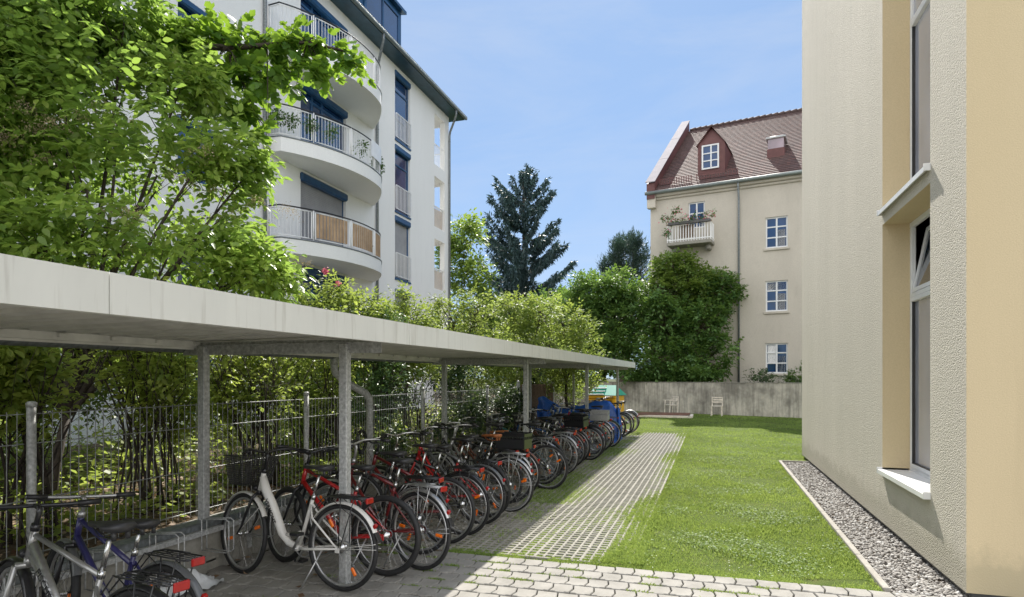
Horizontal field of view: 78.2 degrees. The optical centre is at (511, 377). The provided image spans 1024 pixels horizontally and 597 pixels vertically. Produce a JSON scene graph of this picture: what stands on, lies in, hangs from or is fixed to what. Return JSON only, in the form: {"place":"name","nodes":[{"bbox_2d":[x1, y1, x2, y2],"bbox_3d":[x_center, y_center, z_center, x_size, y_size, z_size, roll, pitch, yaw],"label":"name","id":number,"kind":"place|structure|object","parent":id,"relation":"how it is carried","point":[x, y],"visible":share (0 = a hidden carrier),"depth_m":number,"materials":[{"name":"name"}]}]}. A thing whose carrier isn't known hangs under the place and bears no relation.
{"place":"outdoors","nodes":[
{"label":"outdoors","id":0,"kind":"place"},
{"bbox_2d":[0,393,513,560],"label":"garden bed","id":1,"kind":"object","parent":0,"point":[194,515],"depth_m":7.70,"materials":[{"name":"soil"}]},
{"bbox_2d":[0,415,60,481],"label":"shrub","id":2,"kind":"object","parent":1,"relation":"on","point":[11,461],"visible":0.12,"depth_m":7.44,"materials":[{"name":"green plant"}]},
{"bbox_2d":[0,265,132,549],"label":"shrub","id":3,"kind":"object","parent":1,"relation":"on","point":[24,371],"visible":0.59,"depth_m":4.97,"materials":[{"name":"green plant"}]},
{"bbox_2d":[45,348,232,467],"bbox_3d":[-5.705,-0.009,9.589,2.706,2.803,3.118,0,0,18],"label":"shrub","id":4,"kind":"object","parent":1,"relation":"on","point":[96,398],"visible":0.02,"depth_m":9.32,"materials":[{"name":"green plant"}]},
{"bbox_2d":[53,264,230,514],"bbox_3d":[-3.749,0.087,6.394,1.720,2.610,1.636,0,0,-44],"label":"shrub","id":5,"kind":"object","parent":1,"relation":"on","point":[154,387],"visible":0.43,"depth_m":6.31,"materials":[{"name":"green plant"}]},
{"bbox_2d":[0,0,317,501],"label":"elder tree","id":6,"kind":"object","parent":1,"relation":"on","point":[42,74],"visible":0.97,"depth_m":6.64,"materials":[{"name":"green plant"}]},
{"bbox_2d":[11,1,376,145],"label":"maple tree","id":7,"kind":"object","parent":1,"relation":"on","point":[241,66],"visible":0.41,"depth_m":8.14,"materials":[{"name":"green plant"}]},
{"bbox_2d":[2,0,467,447],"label":"apartment block","id":8,"kind":"structure","parent":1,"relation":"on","point":[364,223],"depth_m":21.16,"materials":[{"name":"white paint"}]},
{"bbox_2d":[301,275,342,308],"bbox_3d":[-6.220,-2.235,20.551,0.056,2.430,2.517,0,0,18],"label":"window","id":9,"kind":"structure","parent":8,"relation":"in","point":[309,279],"depth_m":20.20,"materials":[{"name":"blue paint"}]},
{"bbox_2d":[301,182,342,245],"bbox_3d":[-6.223,-5.085,20.552,0.050,2.430,2.517,0,0,18],"label":"window","id":10,"kind":"structure","parent":8,"relation":"in","point":[311,198],"depth_m":20.29,"materials":[{"name":"blue paint"}]},
{"bbox_2d":[301,92,342,151],"bbox_3d":[-6.220,-7.935,20.551,0.056,2.430,2.517,0,0,18],"label":"window","id":11,"kind":"structure","parent":8,"relation":"in","point":[313,105],"depth_m":20.51,"materials":[{"name":"blue glass"}]},
{"bbox_2d":[301,0,342,46],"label":"window","id":12,"kind":"structure","parent":8,"relation":"in","point":[321,27],"depth_m":20.43,"materials":[{"name":"blue glass"}]},
{"bbox_2d":[268,108,384,175],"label":"balcony plants","id":13,"kind":"object","parent":8,"relation":"on","point":[294,125],"visible":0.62,"depth_m":18.37,"materials":[{"name":"green plant"}]},
{"bbox_2d":[371,139,380,163],"bbox_3d":[-4.487,-7.490,20.914,0.035,0.540,0.986,0,0,7],"label":"towel","id":14,"kind":"object","parent":8,"relation":"hanging from","point":[375,151],"visible":1,"depth_m":20.83,"materials":[{"name":"white fabric"}]},
{"bbox_2d":[364,0,399,44],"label":"window","id":15,"kind":"structure","parent":8,"relation":"in","point":[382,11],"depth_m":25.08,"materials":[{"name":"blue glass"}]},
{"bbox_2d":[395,78,407,146],"bbox_3d":[-4.563,-10.900,25.738,0.052,2.760,1.310,0,0,18],"label":"window","id":16,"kind":"structure","parent":8,"relation":"in","point":[401,92],"depth_m":25.84,"materials":[{"name":"blue glass"}]},
{"bbox_2d":[395,152,407,215],"bbox_3d":[-4.563,-7.985,25.738,0.052,2.670,1.310,0,0,18],"label":"window","id":17,"kind":"structure","parent":8,"relation":"in","point":[401,164],"depth_m":25.84,"materials":[{"name":"blue glass"}]},
{"bbox_2d":[395,222,407,280],"bbox_3d":[-4.564,-5.220,25.738,0.050,2.520,1.310,0,0,18],"label":"window","id":18,"kind":"structure","parent":8,"relation":"in","point":[401,232],"depth_m":25.84,"materials":[{"name":"blue paint"}]},
{"bbox_2d":[188,355,313,489],"bbox_3d":[-3.241,0.181,7.804,1.556,2.425,1.788,0,0,-20],"label":"shrub","id":19,"kind":"object","parent":1,"relation":"on","point":[237,369],"visible":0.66,"depth_m":7.59,"materials":[{"name":"green plant"}]},
{"bbox_2d":[0,399,514,560],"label":"ground cover","id":20,"kind":"object","parent":1,"relation":"on","point":[99,472],"visible":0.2,"depth_m":7.69,"materials":[{"name":"green plant"}]},
{"bbox_2d":[0,384,522,561],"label":"wire fence","id":21,"kind":"object","parent":1,"relation":"on","point":[31,446],"visible":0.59,"depth_m":5.75,"materials":[{"name":"metal"}]},
{"bbox_2d":[373,381,522,464],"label":"ivy","id":22,"kind":"object","parent":21,"relation":"attached to","point":[507,408],"visible":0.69,"depth_m":12.75,"materials":[{"name":"green plant"}]},
{"bbox_2d":[247,356,381,450],"bbox_3d":[-3.871,0.232,12.270,2.934,2.828,2.503,0,0,18],"label":"shrub","id":23,"kind":"object","parent":1,"relation":"on","point":[313,424],"visible":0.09,"depth_m":11.83,"materials":[{"name":"green plant"}]},
{"bbox_2d":[261,299,370,470],"bbox_3d":[-2.841,0.108,9.194,1.837,2.569,1.880,0,0,-39],"label":"shrub","id":24,"kind":"object","parent":1,"relation":"on","point":[327,393],"visible":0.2,"depth_m":9.09,"materials":[{"name":"green plant"}]},
{"bbox_2d":[276,268,401,443],"bbox_3d":[-3.122,-0.271,11.060,2.213,3.243,1.760,0,0,18],"label":"shrub","id":25,"kind":"object","parent":1,"relation":"on","point":[369,309],"visible":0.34,"depth_m":10.83,"materials":[{"name":"green plant"}]},
{"bbox_2d":[319,305,425,457],"bbox_3d":[-2.406,0.033,10.727,1.957,2.720,1.970,0,0,18],"label":"shrub","id":26,"kind":"object","parent":1,"relation":"on","point":[381,384],"visible":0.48,"depth_m":10.66,"materials":[{"name":"green plant"}]},
{"bbox_2d":[333,363,428,431],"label":"shrub","id":27,"kind":"object","parent":1,"relation":"on","point":[409,396],"visible":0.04,"depth_m":15.79,"materials":[{"name":"green plant"}]},
{"bbox_2d":[381,279,444,428],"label":"shrub","id":28,"kind":"object","parent":1,"relation":"on","point":[406,311],"visible":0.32,"depth_m":13.85,"materials":[{"name":"green plant"}]},
{"bbox_2d":[371,362,455,445],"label":"shrub","id":29,"kind":"object","parent":1,"relation":"on","point":[428,366],"visible":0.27,"depth_m":12.06,"materials":[{"name":"green plant"}]},
{"bbox_2d":[419,333,500,433],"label":"shrub","id":30,"kind":"object","parent":1,"relation":"on","point":[458,371],"visible":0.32,"depth_m":14.10,"materials":[{"name":"green plant"}]},
{"bbox_2d":[415,283,537,409],"bbox_3d":[-1.179,-0.614,17.005,3.635,3.931,2.338,0,0,18],"label":"shrub","id":31,"kind":"object","parent":1,"relation":"on","point":[462,310],"visible":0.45,"depth_m":16.93,"materials":[{"name":"green plant"}]},
{"bbox_2d":[434,207,542,391],"bbox_3d":[-1.717,-4.531,39.780,8.964,12.466,6.412,0,0,18],"label":"deciduous tree","id":32,"kind":"object","parent":1,"relation":"on","point":[470,228],"visible":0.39,"depth_m":39.41,"materials":[{"name":"green plant"}]},
{"bbox_2d":[450,322,536,426],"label":"shrub","id":33,"kind":"object","parent":1,"relation":"on","point":[502,371],"visible":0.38,"depth_m":16.33,"materials":[{"name":"green plant"}]},
{"bbox_2d":[473,164,577,379],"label":"spruce tree","id":34,"kind":"object","parent":1,"relation":"on","point":[518,272],"visible":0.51,"depth_m":48.78,"materials":[{"name":"green plant"}]},
{"bbox_2d":[475,285,583,398],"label":"shrub","id":35,"kind":"object","parent":1,"relation":"on","point":[528,321],"visible":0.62,"depth_m":18.69,"materials":[{"name":"green plant"}]},
{"bbox_2d":[516,380,553,422],"bbox_3d":[0.706,0.880,17.605,0.100,1.640,3.740,0,0,18],"label":"reed screen","id":36,"kind":"object","parent":1,"relation":"on","point":[538,391],"visible":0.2,"depth_m":17.46,"materials":[{"name":"wicker"}]},
{"bbox_2d":[487,274,626,381],"bbox_3d":[2.635,-2.183,36.571,8.609,7.781,5.228,0,0,18],"label":"deciduous tree","id":37,"kind":"object","parent":1,"relation":"on","point":[558,291],"visible":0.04,"depth_m":35.98,"materials":[{"name":"green plant"}]},
{"bbox_2d":[511,295,611,405],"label":"shrub","id":38,"kind":"object","parent":1,"relation":"on","point":[578,340],"visible":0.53,"depth_m":20.28,"materials":[{"name":"green plant"}]},
{"bbox_2d":[539,342,584,405],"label":"shrub","id":39,"kind":"object","parent":1,"relation":"on","point":[569,394],"visible":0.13,"depth_m":20.96,"materials":[{"name":"green plant"}]},
{"bbox_2d":[543,263,666,384],"bbox_3d":[4.844,-2.337,34.447,7.393,8.175,5.053,0,0,18],"label":"broadleaf tree","id":40,"kind":"object","parent":1,"relation":"on","point":[613,292],"visible":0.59,"depth_m":33.48,"materials":[{"name":"green plant"}]},
{"bbox_2d":[596,225,650,381],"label":"pine tree","id":41,"kind":"object","parent":1,"relation":"on","point":[631,245],"visible":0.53,"depth_m":57.18,"materials":[{"name":"green plant"}]},
{"bbox_2d":[307,429,636,554],"bbox_3d":[1.131,1.697,13.622,2.550,0.006,15.340,0,0,18],"label":"worn earth strip","id":42,"kind":"object","parent":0,"point":[330,532],"visible":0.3,"depth_m":6.99,"materials":[{"name":"brown soil"}]},
{"bbox_2d":[327,436,475,543],"bbox_3d":[-1.204,1.158,6.561,1.684,1.062,0.580,0,0,36],"label":"bicycle","id":43,"kind":"object","parent":42,"relation":"on","point":[457,483],"visible":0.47,"depth_m":6.51,"materials":[{"name":"metal"}]},
{"bbox_2d":[356,430,366,453],"bbox_3d":[-1.603,0.681,6.694,0.050,0.257,0.194,0,0,18],"label":"cable lock","id":44,"kind":"object","parent":43,"relation":"hanging from","point":[360,451],"visible":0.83,"depth_m":6.67,"materials":[{"name":"black plastic"}]},
{"bbox_2d":[362,432,492,534],"bbox_3d":[-1.031,1.139,6.908,1.768,1.104,0.576,0,2,25],"label":"bicycle","id":45,"kind":"object","parent":42,"relation":"on","point":[480,484],"visible":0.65,"depth_m":6.75,"materials":[{"name":"metal"}]},
{"bbox_2d":[378,426,508,523],"bbox_3d":[-0.812,1.139,7.538,1.771,1.101,0.578,0,-2,28],"label":"bicycle","id":46,"kind":"object","parent":42,"relation":"on","point":[492,471],"visible":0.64,"depth_m":7.33,"materials":[{"name":"metal"}]},
{"bbox_2d":[391,422,510,517],"bbox_3d":[-0.809,1.139,7.806,1.683,1.101,0.544,0,0,41],"label":"bicycle","id":47,"kind":"object","parent":42,"relation":"on","point":[499,470],"visible":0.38,"depth_m":7.70,"materials":[{"name":"metal"}]},
{"bbox_2d":[407,422,524,504],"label":"bicycle","id":48,"kind":"object","parent":42,"relation":"on","point":[520,475],"visible":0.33,"depth_m":8.32,"materials":[{"name":"metal"}]},
{"bbox_2d":[416,423,534,502],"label":"bicycle","id":49,"kind":"object","parent":42,"relation":"on","point":[518,443],"visible":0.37,"depth_m":8.43,"materials":[{"name":"metal"}]},
{"bbox_2d":[419,424,535,511],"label":"bicycle","id":50,"kind":"object","parent":42,"relation":"on","point":[508,459],"visible":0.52,"depth_m":7.99,"materials":[{"name":"black metal"}]},
{"bbox_2d":[424,416,542,495],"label":"bicycle","id":51,"kind":"object","parent":42,"relation":"on","point":[533,458],"visible":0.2,"depth_m":8.95,"materials":[{"name":"metal"}]},
{"bbox_2d":[457,413,559,480],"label":"bicycle","id":52,"kind":"object","parent":42,"relation":"on","point":[551,475],"visible":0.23,"depth_m":10.27,"materials":[{"name":"metal"}]},
{"bbox_2d":[470,418,562,484],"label":"bicycle","id":53,"kind":"object","parent":42,"relation":"on","point":[545,442],"visible":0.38,"depth_m":9.93,"materials":[{"name":"metal"}]},
{"bbox_2d":[467,420,568,488],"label":"bicycle","id":54,"kind":"object","parent":42,"relation":"on","point":[547,466],"visible":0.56,"depth_m":9.54,"materials":[{"name":"metal"}]},
{"bbox_2d":[472,415,564,478],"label":"bicycle","id":55,"kind":"object","parent":42,"relation":"on","point":[557,445],"visible":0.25,"depth_m":10.43,"materials":[{"name":"metal"}]},
{"bbox_2d":[513,411,581,468],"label":"bicycle","id":56,"kind":"object","parent":42,"relation":"on","point":[575,440],"visible":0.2,"depth_m":11.45,"materials":[{"name":"metal"}]},
{"bbox_2d":[512,409,586,465],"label":"bicycle","id":57,"kind":"object","parent":42,"relation":"on","point":[580,438],"visible":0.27,"depth_m":11.87,"materials":[{"name":"metal"}]},
{"bbox_2d":[529,408,591,462],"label":"bicycle","id":58,"kind":"object","parent":42,"relation":"on","point":[577,420],"visible":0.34,"depth_m":12.31,"materials":[{"name":"metal"}]},
{"bbox_2d":[538,404,607,456],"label":"bicycle","id":59,"kind":"object","parent":42,"relation":"on","point":[601,430],"visible":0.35,"depth_m":13.31,"materials":[{"name":"metal"}]},
{"bbox_2d":[548,404,615,448],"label":"bicycle","id":60,"kind":"object","parent":42,"relation":"on","point":[609,425],"visible":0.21,"depth_m":14.74,"materials":[{"name":"metal"}]},
{"bbox_2d":[550,404,622,446],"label":"bicycle","id":61,"kind":"object","parent":42,"relation":"on","point":[616,424],"visible":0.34,"depth_m":15.20,"materials":[{"name":"metal"}]},
{"bbox_2d":[595,400,638,432],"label":"bicycle","id":62,"kind":"object","parent":42,"relation":"on","point":[633,414],"visible":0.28,"depth_m":19.04,"materials":[{"name":"metal"}]},
{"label":"bicycle","id":63,"kind":"object","parent":42,"relation":"on","visible":0},
{"bbox_2d":[537,396,621,442],"bbox_3d":[1.742,1.067,16.386,2.190,1.166,0.581,0,0,18],"label":"tarpaulin","id":64,"kind":"object","parent":63,"relation":"on","point":[545,403],"visible":0.49,"depth_m":16.25,"materials":[{"name":"blue plastic"}]},
{"bbox_2d":[437,379,615,393],"bbox_3d":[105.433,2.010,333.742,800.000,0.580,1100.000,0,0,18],"label":"ground","id":65,"kind":"structure","parent":0,"point":[611,380],"depth_m":163.14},
{"bbox_2d":[641,245,737,356],"bbox_3d":[9.251,-2.593,32.941,4.898,8.657,3.363,0,0,18],"label":"feathery tree","id":66,"kind":"object","parent":65,"relation":"on","point":[669,275],"visible":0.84,"depth_m":32.57,"materials":[{"name":"green plant"}]},
{"bbox_2d":[645,108,801,381],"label":"tiled house","id":67,"kind":"structure","parent":65,"relation":"on","point":[742,178],"depth_m":32.89,"materials":[{"name":"white paint"}]},
{"bbox_2d":[658,205,715,238],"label":"balcony plants","id":68,"kind":"object","parent":67,"relation":"on","point":[675,220],"visible":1,"depth_m":33.25,"materials":[{"name":"green plant"}]},
{"bbox_2d":[689,201,704,227],"bbox_3d":[9.955,-8.755,33.919,0.867,1.395,0.056,0,0,28],"label":"balcony door","id":69,"kind":"structure","parent":67,"relation":"in","point":[699,207],"depth_m":33.88,"materials":[{"name":"white paint"}]},
{"bbox_2d":[702,143,718,169],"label":"window","id":70,"kind":"structure","parent":67,"relation":"in","point":[710,153],"depth_m":34.14,"materials":[{"name":"white paint"}]},
{"bbox_2d":[766,216,787,247],"bbox_3d":[13.464,-7.397,32.033,1.048,1.578,0.056,0,0,28],"label":"window","id":71,"kind":"structure","parent":67,"relation":"in","point":[773,225],"depth_m":32.02,"materials":[{"name":"glass"}]},
{"bbox_2d":[766,280,787,311],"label":"window","id":72,"kind":"structure","parent":67,"relation":"in","point":[772,300],"depth_m":32.04,"materials":[{"name":"glass"}]},
{"bbox_2d":[766,343,787,372],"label":"window","id":73,"kind":"structure","parent":67,"relation":"in","point":[781,348],"depth_m":31.98,"materials":[{"name":"white paint"}]},
{"bbox_2d":[779,460,890,592],"bbox_3d":[4.442,1.699,8.694,0.647,0.102,8.050,0,0,18],"label":"edging strip","id":74,"kind":"object","parent":65,"relation":"on","point":[876,577],"visible":0.58,"depth_m":6.59,"materials":[{"name":"concrete"}]},
{"bbox_2d":[802,0,1023,596],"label":"rendered building","id":75,"kind":"structure","parent":65,"relation":"on","point":[913,275],"depth_m":6.50,"materials":[{"name":"beige paint"}]},
{"bbox_2d":[910,208,929,479],"bbox_3d":[4.241,-0.338,6.174,0.195,2.745,1.610,0,0,18],"label":"window","id":76,"kind":"structure","parent":75,"relation":"in","point":[919,279],"depth_m":6.72,"materials":[{"name":"white paint"}]},
{"bbox_2d":[910,0,929,178],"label":"window","id":77,"kind":"structure","parent":75,"relation":"in","point":[919,9],"depth_m":6.72,"materials":[{"name":"white paint"}]},
{"bbox_2d":[368,431,686,564],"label":"grass grid paving","id":78,"kind":"structure","parent":0,"point":[625,481],"depth_m":7.92,"materials":[{"name":"concrete"}]},
{"bbox_2d":[0,253,634,583],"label":"bike shelter","id":79,"kind":"object","parent":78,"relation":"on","point":[48,304],"visible":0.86,"depth_m":4.56,"materials":[{"name":"metal"}]},
{"bbox_2d":[487,414,574,470],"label":"bicycle","id":80,"kind":"object","parent":78,"relation":"on","point":[569,443],"visible":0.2,"depth_m":11.40,"materials":[{"name":"metal"}]},
{"bbox_2d":[501,410,580,474],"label":"bicycle","id":81,"kind":"object","parent":78,"relation":"on","point":[570,440],"visible":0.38,"depth_m":10.99,"materials":[{"name":"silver metal"}]},
{"bbox_2d":[408,432,690,565],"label":"grass","id":82,"kind":"structure","parent":78,"relation":"on","point":[640,548],"depth_m":7.51,"materials":[{"name":"green plant"}]},
{"bbox_2d":[540,407,604,459],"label":"bicycle","id":83,"kind":"object","parent":78,"relation":"on","point":[595,430],"visible":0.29,"depth_m":12.86,"materials":[{"name":"metal"}]},
{"bbox_2d":[536,402,612,451],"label":"bicycle","id":84,"kind":"object","parent":78,"relation":"on","point":[599,415],"visible":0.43,"depth_m":14.17,"materials":[{"name":"metal"}]},
{"bbox_2d":[590,398,635,433],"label":"bicycle","id":85,"kind":"object","parent":78,"relation":"on","point":[626,413],"visible":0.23,"depth_m":18.45,"materials":[{"name":"metal"}]},
{"bbox_2d":[177,539,936,596],"bbox_3d":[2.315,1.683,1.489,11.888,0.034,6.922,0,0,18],"label":"block paving","id":86,"kind":"structure","parent":0,"point":[271,575],"depth_m":5.16,"materials":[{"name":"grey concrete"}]},
{"bbox_2d":[0,498,190,596],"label":"bicycle","id":87,"kind":"object","parent":86,"relation":"on","point":[32,555],"visible":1,"depth_m":3.21,"materials":[{"name":"silver metal"}]},
{"bbox_2d":[25,491,207,596],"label":"bicycle","id":88,"kind":"object","parent":86,"relation":"on","point":[175,568],"visible":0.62,"depth_m":3.68,"materials":[{"name":"metal"}]},
{"bbox_2d":[160,568,223,596],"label":"plastic bag","id":89,"kind":"object","parent":86,"relation":"on","point":[205,581],"visible":0.45,"depth_m":4.98,"materials":[{"name":"white plastic"}]},
{"bbox_2d":[0,429,545,596],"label":"concrete plinth","id":90,"kind":"structure","parent":86,"relation":"on","point":[124,545],"depth_m":5.41,"materials":[{"name":"concrete"}]},
{"bbox_2d":[0,429,546,596],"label":"wheel rack","id":91,"kind":"object","parent":90,"relation":"attached to","point":[115,559],"visible":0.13,"depth_m":5.23,"materials":[{"name":"metal"}]},
{"bbox_2d":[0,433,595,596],"bbox_3d":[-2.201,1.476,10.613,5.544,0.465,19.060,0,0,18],"label":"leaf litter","id":92,"kind":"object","parent":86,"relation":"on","point":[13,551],"visible":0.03,"depth_m":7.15,"materials":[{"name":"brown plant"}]},
{"bbox_2d":[221,448,381,591],"bbox_3d":[-1.818,1.119,5.138,1.775,1.099,0.579,0,-2,25],"label":"bicycle","id":93,"kind":"object","parent":86,"relation":"on","point":[263,488],"visible":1,"depth_m":5.17,"materials":[{"name":"metal"}]},
{"bbox_2d":[266,444,420,575],"bbox_3d":[-1.551,1.127,5.533,1.734,1.086,0.594,0,-2,22],"label":"bicycle","id":94,"kind":"object","parent":86,"relation":"on","point":[386,535],"visible":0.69,"depth_m":5.43,"materials":[{"name":"metal"}]},
{"bbox_2d":[294,439,453,554],"bbox_3d":[-1.383,1.156,6.127,1.781,1.026,0.601,0,2,21],"label":"bicycle","id":95,"kind":"object","parent":86,"relation":"on","point":[440,495],"visible":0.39,"depth_m":6.00,"materials":[{"name":"metal"}]},
{"bbox_2d":[307,438,454,569],"bbox_3d":[-1.229,1.123,5.795,1.779,1.094,0.585,0,-2,33],"label":"bicycle","id":96,"kind":"object","parent":86,"relation":"on","point":[434,499],"visible":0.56,"depth_m":5.56,"materials":[{"name":"metal"}]},
{"bbox_2d":[263,542,883,596],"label":"paving weeds","id":97,"kind":"object","parent":86,"relation":"on","point":[776,579],"visible":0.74,"depth_m":5.41,"materials":[{"name":"green plant"}]},
{"bbox_2d":[295,411,874,586],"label":"lawn","id":98,"kind":"structure","parent":0,"point":[823,582],"depth_m":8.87,"materials":[{"name":"plant"}]},
{"bbox_2d":[589,385,625,421],"bbox_3d":[3.633,0.990,24.287,1.240,1.420,1.130,0,0,32],"label":"playhouse","id":99,"kind":"object","parent":98,"relation":"on","point":[602,391],"visible":0.41,"depth_m":24.02,"materials":[{"name":"yellow plastic"}]},
{"bbox_2d":[631,412,692,417],"bbox_3d":[6.578,1.623,27.627,2.620,0.154,1.868,0,0,18],"label":"sandpit","id":100,"kind":"object","parent":98,"relation":"on","point":[665,414],"visible":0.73,"depth_m":27.00,"materials":[{"name":"brown wood"}]},
{"bbox_2d":[546,381,801,417],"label":"garden wall","id":101,"kind":"structure","parent":98,"relation":"on","point":[774,399],"depth_m":29.25,"materials":[{"name":"concrete"}]},
{"bbox_2d":[611,265,749,386],"bbox_3d":[8.684,-2.076,32.420,6.765,7.635,4.166,0,0,18],"label":"dark tree","id":102,"kind":"object","parent":98,"relation":"on","point":[695,367],"visible":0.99,"depth_m":31.86,"materials":[{"name":"green plant"}]},
{"bbox_2d":[488,428,881,588],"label":"edge grass","id":103,"kind":"structure","parent":98,"relation":"on","point":[831,531],"depth_m":8.41,"materials":[{"name":"green plant"}]},
{"bbox_2d":[622,419,868,577],"bbox_3d":[6.211,1.673,17.053,14.944,0.075,25.121,0,0,18],"label":"clover","id":104,"kind":"object","parent":98,"relation":"on","point":[739,543],"depth_m":6.54,"materials":[{"name":"green plant"}]},
{"bbox_2d":[742,368,781,381],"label":"shrub","id":105,"kind":"object","parent":98,"relation":"on","point":[759,375],"visible":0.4,"depth_m":30.73,"materials":[{"name":"green plant"}]},
{"bbox_2d":[778,362,801,382],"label":"shrub","id":106,"kind":"object","parent":98,"relation":"on","point":[792,378],"visible":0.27,"depth_m":30.53,"materials":[{"name":"green plant"}]},
{"bbox_2d":[397,0,801,378],"label":"sky","id":107,"kind":"structure","parent":0,"point":[590,95],"materials":[{"name":"blue"}]},
{"bbox_2d":[783,462,967,596],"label":"gravel","id":108,"kind":"structure","parent":0,"point":[909,560],"depth_m":6.34,"materials":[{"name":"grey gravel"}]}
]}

